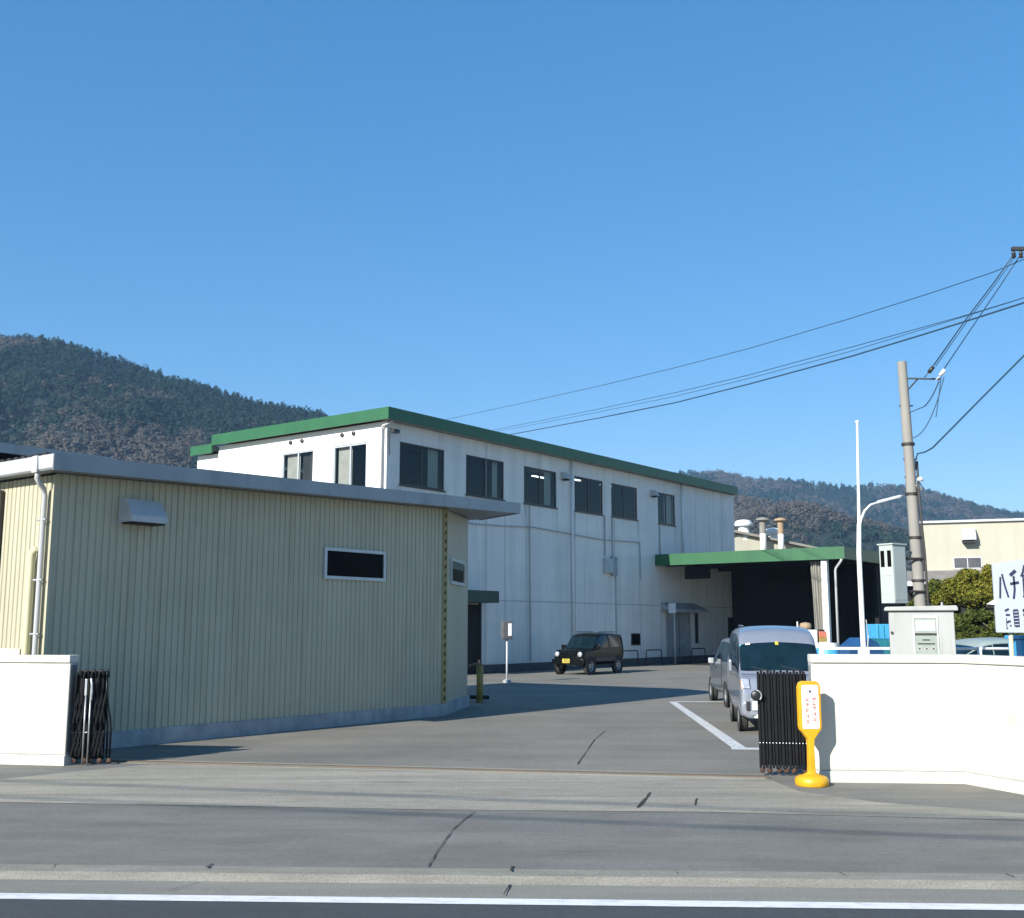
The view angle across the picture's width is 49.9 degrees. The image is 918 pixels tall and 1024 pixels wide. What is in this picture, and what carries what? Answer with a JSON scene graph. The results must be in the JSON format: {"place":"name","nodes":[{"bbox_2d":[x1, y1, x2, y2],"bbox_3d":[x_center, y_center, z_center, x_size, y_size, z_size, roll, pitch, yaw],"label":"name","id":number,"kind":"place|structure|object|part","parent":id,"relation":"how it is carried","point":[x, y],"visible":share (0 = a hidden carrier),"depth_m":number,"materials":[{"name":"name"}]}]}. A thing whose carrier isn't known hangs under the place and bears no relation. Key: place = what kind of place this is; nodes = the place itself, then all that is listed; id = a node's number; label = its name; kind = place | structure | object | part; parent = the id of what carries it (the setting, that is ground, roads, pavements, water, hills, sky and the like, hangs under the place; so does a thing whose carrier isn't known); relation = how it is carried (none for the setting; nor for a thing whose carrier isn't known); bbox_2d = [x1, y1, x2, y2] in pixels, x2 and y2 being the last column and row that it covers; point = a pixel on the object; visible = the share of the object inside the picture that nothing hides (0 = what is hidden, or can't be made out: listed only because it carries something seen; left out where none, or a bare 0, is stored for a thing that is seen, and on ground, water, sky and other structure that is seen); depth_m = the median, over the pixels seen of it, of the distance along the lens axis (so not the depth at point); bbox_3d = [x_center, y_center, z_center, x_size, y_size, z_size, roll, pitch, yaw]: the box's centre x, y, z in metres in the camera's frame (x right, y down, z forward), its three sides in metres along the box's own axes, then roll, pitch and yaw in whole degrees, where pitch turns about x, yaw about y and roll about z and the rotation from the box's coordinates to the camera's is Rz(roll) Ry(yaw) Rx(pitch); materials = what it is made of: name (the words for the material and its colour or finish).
{"place":"outdoors","nodes":[
{"label":"outdoors","id":0,"kind":"place"},
{"bbox_2d":[0,442,113,459],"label":"lean to roof","id":1,"kind":"object","parent":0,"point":[8,450],"visible":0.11,"depth_m":19.20,"materials":[{"name":"grey metal"}]},
{"bbox_2d":[0,344,269,467],"bbox_3d":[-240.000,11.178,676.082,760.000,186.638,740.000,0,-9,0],"label":"hill","id":2,"kind":"structure","parent":0,"point":[37,400],"depth_m":597.00,"materials":[{"name":"plant"}]},
{"bbox_2d":[0,333,327,472],"bbox_3d":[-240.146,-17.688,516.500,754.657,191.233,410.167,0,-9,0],"label":"forest","id":3,"kind":"object","parent":2,"relation":"on","point":[209,403],"visible":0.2,"depth_m":610.67,"materials":[{"name":"green plant"}]},
{"bbox_2d":[77,662,805,778],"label":"yard","id":4,"kind":"structure","parent":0,"point":[547,719],"depth_m":19.02,"materials":[{"name":"grey asphalt"}]},
{"bbox_2d":[0,452,520,748],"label":"storage shed","id":5,"kind":"structure","parent":4,"relation":"on","point":[181,604],"depth_m":19.11,"materials":[{"name":"beige metal"}]},
{"bbox_2d":[323,547,385,581],"bbox_3d":[-3.066,2.073,21.554,0.050,0.600,1.680,-6,-11,36],"label":"window","id":6,"kind":"structure","parent":5,"relation":"in","point":[338,563],"depth_m":21.52,"materials":[{"name":"black glass"}]},
{"bbox_2d":[450,557,464,585],"bbox_3d":[-1.239,2.593,25.156,0.050,0.580,1.650,-1,-9,8],"label":"window","id":7,"kind":"structure","parent":5,"relation":"in","point":[457,567],"depth_m":25.06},
{"bbox_2d":[101,759,765,778],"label":"gate sill","id":8,"kind":"structure","parent":4,"relation":"on","point":[443,770],"depth_m":14.41,"materials":[{"name":"concrete"}]},
{"bbox_2d":[103,760,768,777],"bbox_3d":[-1.226,4.073,14.490,9.000,0.018,0.125,-2,-9,10],"label":"gate rail","id":9,"kind":"object","parent":8,"relation":"on","point":[517,770],"visible":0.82,"depth_m":14.38,"materials":[{"name":"metal"}]},
{"bbox_2d":[751,670,806,773],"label":"folding gate","id":10,"kind":"structure","parent":8,"relation":"on","point":[782,740],"depth_m":13.95,"materials":[{"name":"black metal"}]},
{"bbox_2d":[468,663,489,702],"bbox_3d":[-0.880,5.584,27.497,0.559,0.975,0.323,-4,-10,26],"label":"guard pipe","id":11,"kind":"object","parent":4,"relation":"on","point":[479,696],"visible":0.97,"depth_m":27.33,"materials":[{"name":"metal"}]},
{"bbox_2d":[501,621,511,682],"bbox_3d":[-0.184,6.525,37.236,0.350,2.060,0.273,3,-9,-20],"label":"control box","id":12,"kind":"object","parent":4,"relation":"on","point":[506,630],"visible":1,"depth_m":37.22,"materials":[{"name":"grey metal"}]},
{"bbox_2d":[552,631,623,674],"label":"parked suv","id":13,"kind":"object","parent":4,"relation":"on","point":[590,651],"visible":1,"depth_m":43.91,"materials":[{"name":"black paint"}]},
{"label":"side window","id":14,"kind":"part","parent":13,"relation":"part of","materials":[{"name":"grey glass"}]},
{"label":"side window","id":15,"kind":"part","parent":13,"relation":"part of","materials":[{"name":"grey glass"}]},
{"bbox_2d":[624,650,638,665],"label":"pipe hoop","id":16,"kind":"object","parent":4,"relation":"on","point":[637,658],"visible":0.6,"depth_m":52.57,"materials":[{"name":"grey metal"}]},
{"bbox_2d":[646,649,661,665],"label":"pipe hoop","id":17,"kind":"object","parent":4,"relation":"on","point":[653,657],"visible":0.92,"depth_m":53.87,"materials":[{"name":"grey metal"}]},
{"bbox_2d":[691,648,705,662],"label":"pipe hoop","id":18,"kind":"object","parent":4,"relation":"on","point":[698,655],"visible":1,"depth_m":57.49,"materials":[{"name":"grey metal"}]},
{"bbox_2d":[670,701,758,749],"bbox_3d":[5.930,5.245,22.086,5.140,0.001,11.550,0,-9,0],"label":"parking line","id":19,"kind":"object","parent":4,"relation":"on","point":[733,744],"visible":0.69,"depth_m":20.09,"materials":[{"name":"white paint"}]},
{"bbox_2d":[708,638,729,707],"bbox_3d":[5.776,5.205,27.058,1.730,1.669,3.352,0,-9,2],"label":"parked car","id":20,"kind":"object","parent":4,"relation":"on","point":[719,671],"visible":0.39,"depth_m":26.64,"materials":[{"name":"silver metal"}]},
{"bbox_3d":[5.123,4.850,27.592,0.100,0.503,1.069,0,-9,2],"label":"side window","id":21,"kind":"part","parent":20,"relation":"part of","materials":[{"name":"grey glass"}]},
{"bbox_3d":[5.087,4.684,26.770,0.087,0.486,0.548,0,-9,2],"label":"side window","id":22,"kind":"part","parent":20,"relation":"part of","materials":[{"name":"grey glass"}]},
{"bbox_3d":[5.069,4.569,26.075,0.100,0.468,0.756,0,-9,2],"label":"side window","id":23,"kind":"part","parent":20,"relation":"part of","materials":[{"name":"grey glass"}]},
{"bbox_2d":[728,625,816,731],"bbox_3d":[4.991,4.137,20.966,1.810,1.940,3.443,-1,-9,7],"label":"parked van","id":24,"kind":"object","parent":4,"relation":"on","point":[754,649],"visible":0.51,"depth_m":19.95,"materials":[{"name":"silver metal"}]},
{"bbox_3d":[4.409,3.813,22.163,0.052,0.608,0.984,-1,-9,7],"label":"side window","id":25,"kind":"part","parent":24,"relation":"part of","materials":[{"name":"grey glass"}]},
{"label":"side window","id":26,"kind":"part","parent":24,"relation":"part of","materials":[{"name":"grey glass"}]},
{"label":"side window","id":27,"kind":"part","parent":24,"relation":"part of","materials":[{"name":"grey glass"}]},
{"bbox_2d":[655,546,904,664],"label":"loading hall","id":28,"kind":"structure","parent":4,"relation":"on","point":[816,587],"depth_m":58.60,"materials":[{"name":"white paint"}]},
{"bbox_2d":[797,622,817,648],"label":"wrapped pallet","id":29,"kind":"object","parent":4,"relation":"on","point":[806,625],"visible":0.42,"depth_m":45.23,"materials":[{"name":"white plastic"}]},
{"bbox_2d":[817,629,826,642],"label":"carton stack","id":30,"kind":"object","parent":4,"relation":"on","point":[822,635],"visible":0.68,"depth_m":45.33,"materials":[{"name":"orange cardboard"}]},
{"bbox_2d":[816,642,838,653],"bbox_3d":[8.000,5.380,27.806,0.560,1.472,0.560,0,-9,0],"label":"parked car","id":31,"kind":"object","parent":4,"relation":"on","point":[825,644],"visible":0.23,"depth_m":27.66,"materials":[{"name":"white metal"}]},
{"bbox_2d":[838,637,883,653],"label":"blue sheet stack","id":32,"kind":"object","parent":4,"relation":"on","point":[852,642],"visible":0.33,"depth_m":43.47,"materials":[{"name":"blue plastic"}]},
{"bbox_2d":[866,624,889,653],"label":"crate stack","id":33,"kind":"object","parent":4,"relation":"on","point":[879,633],"visible":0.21,"depth_m":44.89,"materials":[{"name":"blue plastic"}]},
{"bbox_2d":[855,420,902,653],"bbox_3d":[7.343,2.184,21.922,1.006,6.010,0.180,0,-9,0],"label":"lamp post","id":34,"kind":"object","parent":4,"relation":"on","point":[860,588],"visible":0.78,"depth_m":21.93,"materials":[{"name":"white metal"}]},
{"bbox_2d":[819,647,1008,654],"bbox_3d":[7.799,4.123,19.680,4.495,1.500,0.090,0,-9,3],"label":"pipe rail","id":35,"kind":"object","parent":4,"relation":"on","point":[978,649],"visible":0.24,"depth_m":19.83,"materials":[{"name":"white metal"}]},
{"bbox_2d":[884,602,957,653],"bbox_3d":[5.418,2.981,14.461,0.900,2.180,0.610,-3,-9,18],"label":"meter cabinet","id":36,"kind":"object","parent":4,"relation":"on","point":[921,629],"visible":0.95,"depth_m":14.32,"materials":[{"name":"metal"}]},
{"bbox_2d":[912,616,939,653],"bbox_3d":[5.378,2.330,14.294,0.310,0.575,0.014,-3,-9,18],"label":"meter window","id":37,"kind":"structure","parent":36,"relation":"in","point":[925,633],"depth_m":14.30,"materials":[{"name":"white plastic"}]},
{"bbox_2d":[897,361,945,605],"bbox_3d":[6.774,1.476,17.754,0.841,6.354,0.420,-7,-11,40],"label":"concrete pole","id":38,"kind":"object","parent":4,"relation":"on","point":[918,580],"visible":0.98,"depth_m":18.02,"materials":[{"name":"concrete"}]},
{"bbox_2d":[877,543,907,603],"bbox_3d":[6.154,1.847,17.747,0.370,0.955,0.300,6,-10,-33],"label":"meter box","id":39,"kind":"object","parent":38,"relation":"attached to","point":[893,573],"visible":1,"depth_m":17.64,"materials":[{"name":"white metal"}]},
{"bbox_2d":[880,550,891,566],"bbox_3d":[6.012,1.603,17.692,0.008,0.260,0.200,6,-10,-33],"label":"inspection window","id":40,"kind":"structure","parent":39,"relation":"in","point":[888,551],"depth_m":17.67,"materials":[{"name":"black glass"}]},
{"bbox_2d":[893,546,907,599],"bbox_3d":[6.226,1.833,17.637,0.290,0.850,0.004,6,-10,-33],"label":"box door","id":41,"kind":"structure","parent":39,"relation":"in","point":[898,552],"depth_m":17.63,"materials":[{"name":"white metal"}]},
{"bbox_2d":[907,578,961,614],"bbox_3d":[14.021,5.671,36.379,1.816,3.490,1.140,0,-9,0],"label":"garden pine","id":42,"kind":"object","parent":4,"relation":"on","point":[933,585],"visible":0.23,"depth_m":36.35,"materials":[{"name":"green plant"}]},
{"bbox_2d":[930,563,993,629],"bbox_3d":[14.729,5.225,34.739,2.782,3.891,1.604,0,-9,0],"label":"garden pine","id":43,"kind":"object","parent":4,"relation":"on","point":[970,588],"visible":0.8,"depth_m":34.68,"materials":[{"name":"green plant"}]},
{"bbox_2d":[954,613,979,639],"bbox_3d":[13.403,5.699,32.707,1.289,2.324,0.894,0,-9,0],"label":"garden pine","id":44,"kind":"object","parent":4,"relation":"on","point":[963,624],"visible":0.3,"depth_m":32.59,"materials":[{"name":"green plant"}]},
{"bbox_2d":[955,637,1008,655],"bbox_3d":[9.988,4.729,23.952,3.352,1.669,1.730,2,-9,-15],"label":"parked car","id":45,"kind":"object","parent":4,"relation":"on","point":[987,642],"visible":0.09,"depth_m":23.53,"materials":[{"name":"teal paint"}]},
{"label":"side window","id":46,"kind":"part","parent":45,"relation":"part of","materials":[{"name":"black glass"}]},
{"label":"side window","id":47,"kind":"part","parent":45,"relation":"part of","materials":[{"name":"black glass"}]},
{"bbox_2d":[962,608,1023,637],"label":"garden pine","id":48,"kind":"object","parent":4,"relation":"on","point":[982,617],"visible":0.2,"depth_m":33.71,"materials":[{"name":"green plant"}]},
{"bbox_2d":[987,559,1023,655],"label":"sign board","id":49,"kind":"object","parent":4,"relation":"on","point":[1007,602],"visible":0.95,"depth_m":16.87,"materials":[{"name":"white paint"}]},
{"bbox_2d":[1004,635,1023,655],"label":"plastic bin","id":50,"kind":"object","parent":4,"relation":"on","point":[1018,641],"visible":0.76,"depth_m":17.52,"materials":[{"name":"blue plastic"}]},
{"bbox_2d":[1011,247,1023,257],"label":"utility pole","id":51,"kind":"object","parent":4,"relation":"on","point":[1014,249],"visible":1,"depth_m":16.54,"materials":[{"name":"metal"}]},
{"bbox_2d":[915,355,1023,469],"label":"overhead wire","id":52,"kind":"object","parent":51,"relation":"hanging from","point":[961,418],"visible":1,"depth_m":17.11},
{"bbox_2d":[933,256,1011,365],"bbox_3d":[7.206,-2.301,17.232,0.046,1.354,1.726,4,-10,-24],"label":"overhead wire","id":53,"kind":"object","parent":51,"relation":"hanging from","point":[972,310],"visible":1,"depth_m":17.21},
{"bbox_2d":[936,258,1013,365],"bbox_3d":[7.241,-2.291,17.230,0.038,1.348,1.722,4,-10,-24],"label":"overhead wire","id":54,"kind":"object","parent":51,"relation":"hanging from","point":[975,310],"visible":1,"depth_m":17.21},
{"bbox_2d":[944,257,1018,368],"bbox_3d":[7.332,-2.278,17.217,0.044,1.401,1.692,3,-9,-22],"label":"overhead wire","id":55,"kind":"object","parent":51,"relation":"hanging from","point":[981,312],"visible":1,"depth_m":17.18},
{"bbox_2d":[190,406,737,674],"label":"factory building","id":56,"kind":"structure","parent":0,"point":[579,542],"depth_m":49.08,"materials":[{"name":"white metal"}]},
{"bbox_2d":[282,450,313,480],"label":"window","id":57,"kind":"structure","parent":56,"relation":"in","point":[294,459],"depth_m":44.06,"materials":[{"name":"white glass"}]},
{"bbox_2d":[333,442,366,485],"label":"window","id":58,"kind":"structure","parent":56,"relation":"in","point":[345,451],"depth_m":42.49,"materials":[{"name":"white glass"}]},
{"bbox_2d":[398,442,445,491],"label":"window","id":59,"kind":"structure","parent":56,"relation":"in","point":[432,481],"depth_m":43.21,"materials":[{"name":"black glass"}]},
{"bbox_2d":[467,604,477,674],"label":"dark doorway","id":60,"kind":"structure","parent":56,"relation":"in","point":[472,652],"depth_m":43.92,"materials":[{"name":"black"}]},
{"bbox_2d":[465,455,505,500],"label":"window","id":61,"kind":"structure","parent":56,"relation":"in","point":[494,463],"depth_m":46.33,"materials":[{"name":"black glass"}]},
{"bbox_2d":[523,466,557,508],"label":"window","id":62,"kind":"structure","parent":56,"relation":"in","point":[547,504],"depth_m":49.44,"materials":[{"name":"black glass"}]},
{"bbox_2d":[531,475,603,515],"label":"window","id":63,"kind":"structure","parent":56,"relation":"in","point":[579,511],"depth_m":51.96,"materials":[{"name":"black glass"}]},
{"bbox_2d":[611,483,638,520],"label":"window","id":64,"kind":"structure","parent":56,"relation":"in","point":[622,486],"depth_m":54.56,"materials":[{"name":"black glass"}]},
{"bbox_2d":[631,633,640,644],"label":"small window","id":65,"kind":"structure","parent":56,"relation":"in","point":[635,637],"depth_m":54.04,"materials":[{"name":"black glass"}]},
{"bbox_2d":[658,492,676,526],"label":"window","id":66,"kind":"structure","parent":56,"relation":"in","point":[666,497],"depth_m":58.33,"materials":[{"name":"grey glass"}]},
{"bbox_2d":[666,613,690,656],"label":"steel door","id":67,"kind":"structure","parent":56,"relation":"in","point":[682,620],"depth_m":57.57,"materials":[{"name":"grey metal"}]},
{"bbox_2d":[728,617,733,637],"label":"end door","id":68,"kind":"structure","parent":56,"relation":"in","point":[730,619],"depth_m":62.43,"materials":[{"name":"grey metal"}]},
{"bbox_2d":[445,259,1023,419],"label":"overhead wire","id":69,"kind":"object","parent":56,"relation":"attached to","point":[781,338],"visible":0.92,"depth_m":33.83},
{"bbox_2d":[0,761,1023,873],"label":"sidewalk","id":70,"kind":"structure","parent":0,"point":[109,834],"depth_m":9.84,"materials":[{"name":"concrete"}]},
{"bbox_2d":[0,655,78,765],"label":"boundary wall","id":71,"kind":"structure","parent":70,"relation":"on","point":[36,705],"depth_m":15.06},
{"bbox_2d":[70,669,111,764],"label":"folding gate","id":72,"kind":"structure","parent":71,"relation":"attached to","point":[90,713],"depth_m":15.03,"materials":[{"name":"metal"}]},
{"bbox_2d":[428,812,473,865],"bbox_3d":[-0.546,3.370,9.852,0.079,0.001,2.606,-1,-9,6],"label":"pavement crack","id":73,"kind":"object","parent":70,"relation":"on","point":[446,838],"visible":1,"depth_m":9.70,"materials":[{"name":"black asphalt"}]},
{"bbox_2d":[0,864,1023,889],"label":"kerb","id":74,"kind":"structure","parent":70,"relation":"attached to","point":[542,877],"depth_m":8.35,"materials":[{"name":"concrete"}]},
{"bbox_2d":[0,764,1023,819],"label":"apron","id":75,"kind":"object","parent":70,"relation":"on","point":[151,784],"visible":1,"depth_m":12.51,"materials":[{"name":"concrete"}]},
{"bbox_2d":[637,792,650,806],"bbox_3d":[1.436,3.683,11.899,0.048,0.001,1.099,-2,-9,14],"label":"pavement crack","id":76,"kind":"object","parent":75,"relation":"on","point":[643,800],"visible":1,"depth_m":11.83,"materials":[{"name":"black asphalt"}]},
{"bbox_2d":[795,681,828,787],"bbox_3d":[3.545,3.257,13.088,0.390,1.210,0.390,1,-9,-6],"label":"sign stand","id":77,"kind":"object","parent":70,"relation":"on","point":[809,720],"visible":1,"depth_m":13.06,"materials":[{"name":"yellow plastic"}]},
{"bbox_2d":[807,654,1023,794],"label":"boundary wall","id":78,"kind":"structure","parent":70,"relation":"on","point":[928,718],"depth_m":13.29,"materials":[{"name":"white paint"}]},
{"bbox_2d":[0,899,1023,917],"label":"road","id":79,"kind":"structure","parent":0,"point":[38,908],"depth_m":7.53,"materials":[{"name":"grey asphalt"}]},
{"bbox_2d":[0,879,1023,903],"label":"gutter","id":80,"kind":"object","parent":79,"relation":"on","point":[871,895],"visible":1,"depth_m":8.06,"materials":[{"name":"concrete"}]},
{"bbox_2d":[0,893,1023,909],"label":"road line","id":81,"kind":"object","parent":79,"relation":"on","point":[960,906],"visible":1,"depth_m":7.79,"materials":[{"name":"white paint"}]},
{"bbox_2d":[0,0,1023,512],"label":"sky","id":82,"kind":"structure","parent":0,"point":[443,209],"materials":[{"name":"blue"}]},
{"bbox_2d":[495,297,1023,429],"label":"overhead wire","id":83,"kind":"object","parent":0,"point":[797,361],"visible":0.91,"depth_m":33.43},
{"bbox_2d":[500,299,1019,430],"bbox_3d":[5.235,-2.873,45.707,0.130,4.976,52.948,3,-9,-17],"label":"overhead wire","id":84,"kind":"object","parent":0,"point":[785,368],"visible":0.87,"depth_m":33.96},
{"bbox_2d":[510,302,1023,434],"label":"overhead wire","id":85,"kind":"object","parent":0,"point":[807,367],"visible":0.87,"depth_m":32.94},
{"bbox_2d":[734,517,815,550],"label":"workshop building","id":86,"kind":"structure","parent":0,"point":[745,539],"depth_m":89.94,"materials":[{"name":"white paint"}]},
{"bbox_2d":[734,504,911,570],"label":"hill","id":87,"kind":"structure","parent":0,"point":[851,533],"depth_m":589.38,"materials":[{"name":"green plant"}]},
{"bbox_2d":[733,493,910,570],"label":"forest","id":88,"kind":"object","parent":87,"relation":"on","point":[750,508],"visible":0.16,"depth_m":600.12,"materials":[{"name":"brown plant"}]},
{"bbox_2d":[698,477,984,527],"bbox_3d":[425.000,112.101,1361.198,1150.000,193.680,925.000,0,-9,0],"label":"hill","id":89,"kind":"structure","parent":0,"point":[855,502],"depth_m":1301.23,"materials":[{"name":"plant"}]},
{"bbox_2d":[674,468,1023,531],"bbox_3d":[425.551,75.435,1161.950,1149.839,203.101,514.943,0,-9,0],"label":"forest","id":90,"kind":"object","parent":89,"relation":"on","point":[943,505],"visible":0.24,"depth_m":1342.35,"materials":[{"name":"green plant"}]},
{"bbox_2d":[905,518,1023,631],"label":"warehouse building","id":91,"kind":"structure","parent":0,"point":[952,547],"depth_m":73.81,"materials":[{"name":"beige metal"}]},
{"bbox_2d":[953,557,981,568],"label":"window","id":92,"kind":"structure","parent":91,"relation":"in","point":[958,562],"depth_m":73.83,"materials":[{"name":"grey glass"}]}
]}

